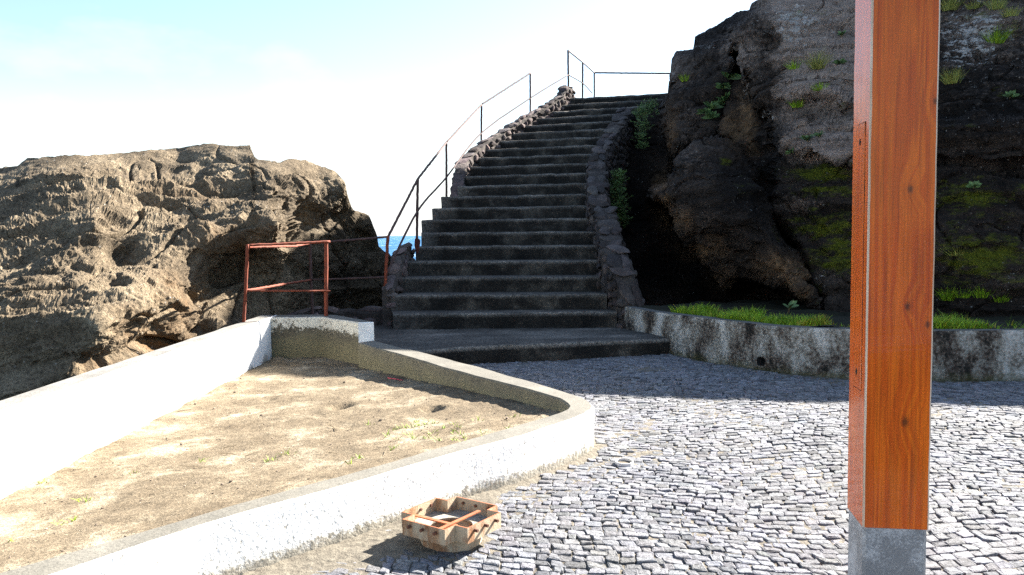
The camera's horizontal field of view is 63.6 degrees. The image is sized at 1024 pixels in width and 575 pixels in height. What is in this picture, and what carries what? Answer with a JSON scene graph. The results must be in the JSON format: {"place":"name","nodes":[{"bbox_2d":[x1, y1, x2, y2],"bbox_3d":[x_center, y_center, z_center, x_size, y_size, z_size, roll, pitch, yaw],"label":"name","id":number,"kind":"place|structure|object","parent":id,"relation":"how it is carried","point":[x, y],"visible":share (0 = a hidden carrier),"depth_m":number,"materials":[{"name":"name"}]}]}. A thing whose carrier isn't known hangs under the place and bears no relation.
{"place":"outdoors","nodes":[
{"label":"outdoors","id":0,"kind":"place"},
{"bbox_2d":[0,0,755,235],"label":"sky","id":1,"kind":"structure","parent":0,"point":[368,92],"materials":[{"name":"white"}]},
{"bbox_2d":[377,236,420,259],"bbox_3d":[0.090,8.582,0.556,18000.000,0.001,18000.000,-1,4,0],"label":"sea","id":2,"kind":"structure","parent":0,"point":[394,242],"depth_m":985.09,"materials":[{"name":"liquid"}]},
{"bbox_2d":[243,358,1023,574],"bbox_3d":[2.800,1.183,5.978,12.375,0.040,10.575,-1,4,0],"label":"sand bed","id":3,"kind":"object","parent":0,"point":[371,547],"visible":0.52,"depth_m":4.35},
{"bbox_2d":[401,496,500,552],"bbox_3d":[-0.316,1.262,4.299,0.482,0.192,0.482,2,5,35],"label":"basket","id":4,"kind":"object","parent":3,"relation":"on","point":[455,524],"visible":0.94,"depth_m":4.23,"materials":[{"name":"wood"}]},
{"bbox_2d":[311,354,1023,574],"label":"cobblestone paving","id":5,"kind":"structure","parent":0,"point":[950,539],"depth_m":5.22,"materials":[{"name":"grey stone"}]},
{"bbox_2d":[615,458,632,466],"bbox_3d":[0.777,1.222,5.724,0.128,0.053,0.128,-1,4,0],"label":"pipe ring","id":6,"kind":"object","parent":5,"relation":"on","point":[625,462],"visible":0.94,"depth_m":5.74,"materials":[{"name":"white plastic"}]},
{"bbox_2d":[847,0,939,574],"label":"wooden post","id":7,"kind":"object","parent":5,"relation":"on","point":[896,72],"visible":1,"depth_m":3.20,"materials":[{"name":"brown wood"}]},
{"bbox_2d":[638,299,1023,328],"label":"bed ground","id":8,"kind":"structure","parent":0,"point":[773,307],"depth_m":11.57,"materials":[{"name":"green plant"}]},
{"bbox_2d":[783,300,798,313],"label":"rosette plant","id":9,"kind":"object","parent":8,"relation":"on","point":[791,304],"visible":1,"depth_m":10.70,"materials":[{"name":"green plant"}]},
{"bbox_2d":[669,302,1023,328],"bbox_3d":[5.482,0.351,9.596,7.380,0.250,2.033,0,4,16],"label":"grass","id":10,"kind":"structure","parent":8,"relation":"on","point":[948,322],"depth_m":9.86,"materials":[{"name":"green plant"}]},
{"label":"terrain","id":11,"kind":"structure","parent":0,"visible":0},
{"bbox_2d":[0,143,390,400],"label":"rock outcrop","id":12,"kind":"object","parent":11,"relation":"on","point":[108,259],"visible":0.83,"depth_m":11.57,"materials":[{"name":"brown stone"}]},
{"bbox_2d":[0,315,593,574],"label":"planter","id":13,"kind":"object","parent":11,"relation":"on","point":[47,430],"visible":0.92,"depth_m":5.50,"materials":[{"name":"white paint"}]},
{"bbox_2d":[0,357,560,572],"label":"soil","id":14,"kind":"structure","parent":13,"relation":"in","point":[165,496],"depth_m":6.05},
{"bbox_2d":[8,414,520,541],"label":"weeds","id":15,"kind":"object","parent":14,"relation":"on","point":[86,500],"visible":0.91,"depth_m":5.86,"materials":[{"name":"green plant"}]},
{"bbox_2d":[8,357,540,569],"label":"pebbles","id":16,"kind":"object","parent":14,"relation":"on","point":[230,481],"visible":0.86,"depth_m":6.44,"materials":[{"name":"stone"}]},
{"bbox_2d":[65,360,506,485],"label":"grass tufts","id":17,"kind":"object","parent":14,"relation":"on","point":[260,450],"visible":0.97,"depth_m":5.99,"materials":[{"name":"plant"}]},
{"bbox_2d":[242,236,385,321],"bbox_3d":[-2.660,-0.050,11.622,1.271,1.331,2.660,0,4,5],"label":"railing","id":18,"kind":"object","parent":13,"relation":"on","point":[287,245],"visible":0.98,"depth_m":11.01,"materials":[{"name":"metal"}]},
{"bbox_2d":[286,306,321,314],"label":"stone wall","id":19,"kind":"structure","parent":11,"relation":"on","point":[307,311],"depth_m":13.10,"materials":[{"name":"grey stone"}]},
{"bbox_2d":[320,306,382,324],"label":"stone wall","id":20,"kind":"structure","parent":11,"relation":"on","point":[374,314],"depth_m":12.94,"materials":[{"name":"grey stone"}]},
{"bbox_2d":[381,242,414,325],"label":"stone parapet","id":21,"kind":"structure","parent":11,"relation":"on","point":[393,286],"depth_m":13.05,"materials":[{"name":"grey stone"}]},
{"bbox_2d":[374,93,669,363],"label":"staircase","id":22,"kind":"structure","parent":11,"relation":"on","point":[501,268],"depth_m":13.69,"materials":[{"name":"concrete"}]},
{"bbox_2d":[384,72,568,285],"bbox_3d":[-0.633,-2.667,18.022,0.998,5.789,11.002,1,4,19],"label":"railing","id":23,"kind":"object","parent":22,"relation":"on","point":[417,240],"visible":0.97,"depth_m":15.58,"materials":[{"name":"metal"}]},
{"bbox_2d":[450,85,575,196],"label":"stone parapet","id":24,"kind":"structure","parent":22,"relation":"on","point":[557,102],"depth_m":19.67,"materials":[{"name":"grey stone"}]},
{"bbox_2d":[567,50,669,97],"bbox_3d":[2.690,-6.127,26.022,2.201,2.011,6.433,2,5,38],"label":"railing","id":25,"kind":"object","parent":22,"relation":"on","point":[583,64],"visible":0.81,"depth_m":26.30,"materials":[{"name":"metal"}]},
{"bbox_2d":[584,107,644,328],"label":"stone wall","id":26,"kind":"structure","parent":11,"relation":"on","point":[618,285],"depth_m":14.21,"materials":[{"name":"grey stone"}]},
{"bbox_2d":[608,168,633,228],"bbox_3d":[2.047,-1.792,16.520,0.730,1.234,0.716,2,5,36],"label":"shrub","id":27,"kind":"object","parent":26,"relation":"on","point":[616,180],"visible":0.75,"depth_m":16.43,"materials":[{"name":"green plant"}]},
{"bbox_2d":[620,0,1023,326],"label":"rock cliff","id":28,"kind":"structure","parent":11,"relation":"on","point":[734,201],"depth_m":13.22,"materials":[{"name":"brown stone"}]},
{"bbox_2d":[630,96,659,148],"bbox_3d":[2.963,-3.642,18.398,0.675,1.187,0.549,1,4,19],"label":"shrub","id":29,"kind":"object","parent":28,"relation":"attached to","point":[639,109],"visible":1,"depth_m":18.36,"materials":[{"name":"green plant"}]},
{"bbox_2d":[679,72,689,81],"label":"grass tuft","id":30,"kind":"object","parent":28,"relation":"on","point":[682,80],"visible":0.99,"depth_m":17.42,"materials":[{"name":"green plant"}]},
{"bbox_2d":[696,107,712,114],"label":"rosette plant","id":31,"kind":"object","parent":28,"relation":"on","point":[703,111],"visible":0.99,"depth_m":16.12,"materials":[{"name":"green plant"}]},
{"bbox_2d":[702,111,719,118],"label":"rosette plant","id":32,"kind":"object","parent":28,"relation":"on","point":[710,116],"visible":1,"depth_m":16.09,"materials":[{"name":"green plant"}]},
{"bbox_2d":[703,101,722,108],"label":"rosette plant","id":33,"kind":"object","parent":28,"relation":"on","point":[714,105],"visible":0.93,"depth_m":16.19,"materials":[{"name":"green plant"}]},
{"bbox_2d":[712,99,724,105],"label":"rosette plant","id":34,"kind":"object","parent":28,"relation":"on","point":[721,103],"visible":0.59,"depth_m":16.30,"materials":[{"name":"green plant"}]},
{"bbox_2d":[715,92,729,101],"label":"rosette plant","id":35,"kind":"object","parent":28,"relation":"on","point":[724,98],"visible":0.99,"depth_m":16.31,"materials":[{"name":"green plant"}]},
{"bbox_2d":[715,83,730,88],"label":"rosette plant","id":36,"kind":"object","parent":28,"relation":"on","point":[723,86],"visible":1,"depth_m":16.26,"materials":[{"name":"green plant"}]},
{"bbox_2d":[721,72,740,79],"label":"rosette plant","id":37,"kind":"object","parent":28,"relation":"on","point":[734,76],"visible":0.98,"depth_m":16.32,"materials":[{"name":"green plant"}]},
{"bbox_2d":[783,60,800,69],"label":"grass tuft","id":38,"kind":"object","parent":28,"relation":"on","point":[793,66],"visible":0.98,"depth_m":14.60,"materials":[{"name":"green plant"}]},
{"bbox_2d":[790,100,804,107],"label":"grass tuft","id":39,"kind":"object","parent":28,"relation":"on","point":[797,105],"visible":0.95,"depth_m":14.11,"materials":[{"name":"green plant"}]},
{"bbox_2d":[800,134,812,141],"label":"rosette plant","id":40,"kind":"object","parent":28,"relation":"on","point":[806,137],"visible":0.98,"depth_m":13.03,"materials":[{"name":"green plant"}]},
{"bbox_2d":[796,45,833,69],"bbox_3d":[5.271,-3.990,14.337,0.706,0.400,0.724,2,4,34],"label":"grass tuft","id":41,"kind":"object","parent":28,"relation":"on","point":[820,64],"visible":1,"depth_m":14.29,"materials":[{"name":"green plant"}]},
{"bbox_2d":[813,131,824,137],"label":"rosette plant","id":42,"kind":"object","parent":28,"relation":"on","point":[817,134],"visible":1,"depth_m":12.85,"materials":[{"name":"green plant"}]},
{"bbox_2d":[811,82,828,90],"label":"grass tuft","id":43,"kind":"object","parent":28,"relation":"on","point":[816,87],"visible":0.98,"depth_m":13.68,"materials":[{"name":"green plant"}]},
{"bbox_2d":[832,58,846,63],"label":"rosette plant","id":44,"kind":"object","parent":28,"relation":"on","point":[842,60],"visible":1,"depth_m":14.24,"materials":[{"name":"green plant"}]},
{"bbox_2d":[934,284,960,300],"bbox_3d":[5.665,0.057,10.774,0.486,0.235,0.428,0,4,9],"label":"grass tuft","id":45,"kind":"object","parent":28,"relation":"on","point":[948,298],"visible":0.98,"depth_m":10.76,"materials":[{"name":"green plant"}]},
{"bbox_2d":[939,67,966,84],"bbox_3d":[6.603,-3.214,12.424,0.522,0.296,0.546,-1,4,0],"label":"grass tuft","id":46,"kind":"object","parent":28,"relation":"on","point":[947,80],"visible":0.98,"depth_m":12.40,"materials":[{"name":"green plant"}]},
{"bbox_2d":[940,0,965,10],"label":"grass tuft","id":47,"kind":"object","parent":28,"relation":"on","point":[950,5],"visible":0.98,"depth_m":13.87,"materials":[{"name":"green plant"}]},
{"bbox_2d":[943,245,964,255],"bbox_3d":[5.800,-0.515,10.819,0.422,0.210,0.455,-1,4,0],"label":"grass tuft","id":48,"kind":"object","parent":28,"relation":"on","point":[955,252],"visible":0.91,"depth_m":10.77,"materials":[{"name":"green plant"}]},
{"bbox_2d":[953,288,974,297],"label":"grass tuft","id":49,"kind":"object","parent":28,"relation":"on","point":[966,295],"visible":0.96,"depth_m":10.62,"materials":[{"name":"green plant"}]},
{"bbox_2d":[966,180,981,188],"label":"rosette plant","id":50,"kind":"object","parent":28,"relation":"on","point":[975,184],"visible":1,"depth_m":11.12,"materials":[{"name":"green plant"}]},
{"bbox_2d":[963,0,988,9],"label":"grass tuft","id":51,"kind":"object","parent":28,"relation":"on","point":[972,7],"visible":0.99,"depth_m":13.72,"materials":[{"name":"green plant"}]},
{"bbox_2d":[970,287,994,297],"bbox_3d":[5.986,0.037,10.505,0.379,0.196,0.419,2,5,37],"label":"grass tuft","id":52,"kind":"object","parent":28,"relation":"on","point":[981,293],"visible":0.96,"depth_m":10.48,"materials":[{"name":"green plant"}]},
{"bbox_2d":[977,26,1013,43],"bbox_3d":[7.595,-3.976,12.975,0.548,0.301,0.488,-1,4,0],"label":"grass tuft","id":53,"kind":"object","parent":28,"relation":"on","point":[996,38],"visible":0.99,"depth_m":12.92,"materials":[{"name":"green plant"}]},
{"bbox_2d":[983,0,1007,9],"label":"grass tuft","id":54,"kind":"object","parent":28,"relation":"on","point":[995,5],"visible":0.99,"depth_m":13.27,"materials":[{"name":"green plant"}]},
{"bbox_2d":[990,294,1010,302],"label":"grass tuft","id":55,"kind":"object","parent":28,"relation":"on","point":[1001,300],"visible":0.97,"depth_m":10.39,"materials":[{"name":"green plant"}]},
{"bbox_2d":[999,3,1022,17],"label":"grass tuft","id":56,"kind":"object","parent":28,"relation":"on","point":[1008,12],"visible":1,"depth_m":12.95,"materials":[{"name":"green plant"}]},
{"bbox_2d":[1003,90,1019,98],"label":"rosette plant","id":57,"kind":"object","parent":28,"relation":"on","point":[1010,94],"visible":1,"depth_m":11.85,"materials":[{"name":"green plant"}]},
{"bbox_2d":[624,306,1023,381],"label":"retaining wall","id":58,"kind":"structure","parent":11,"relation":"on","point":[976,355],"depth_m":9.19,"materials":[{"name":"grey concrete"}]}
]}

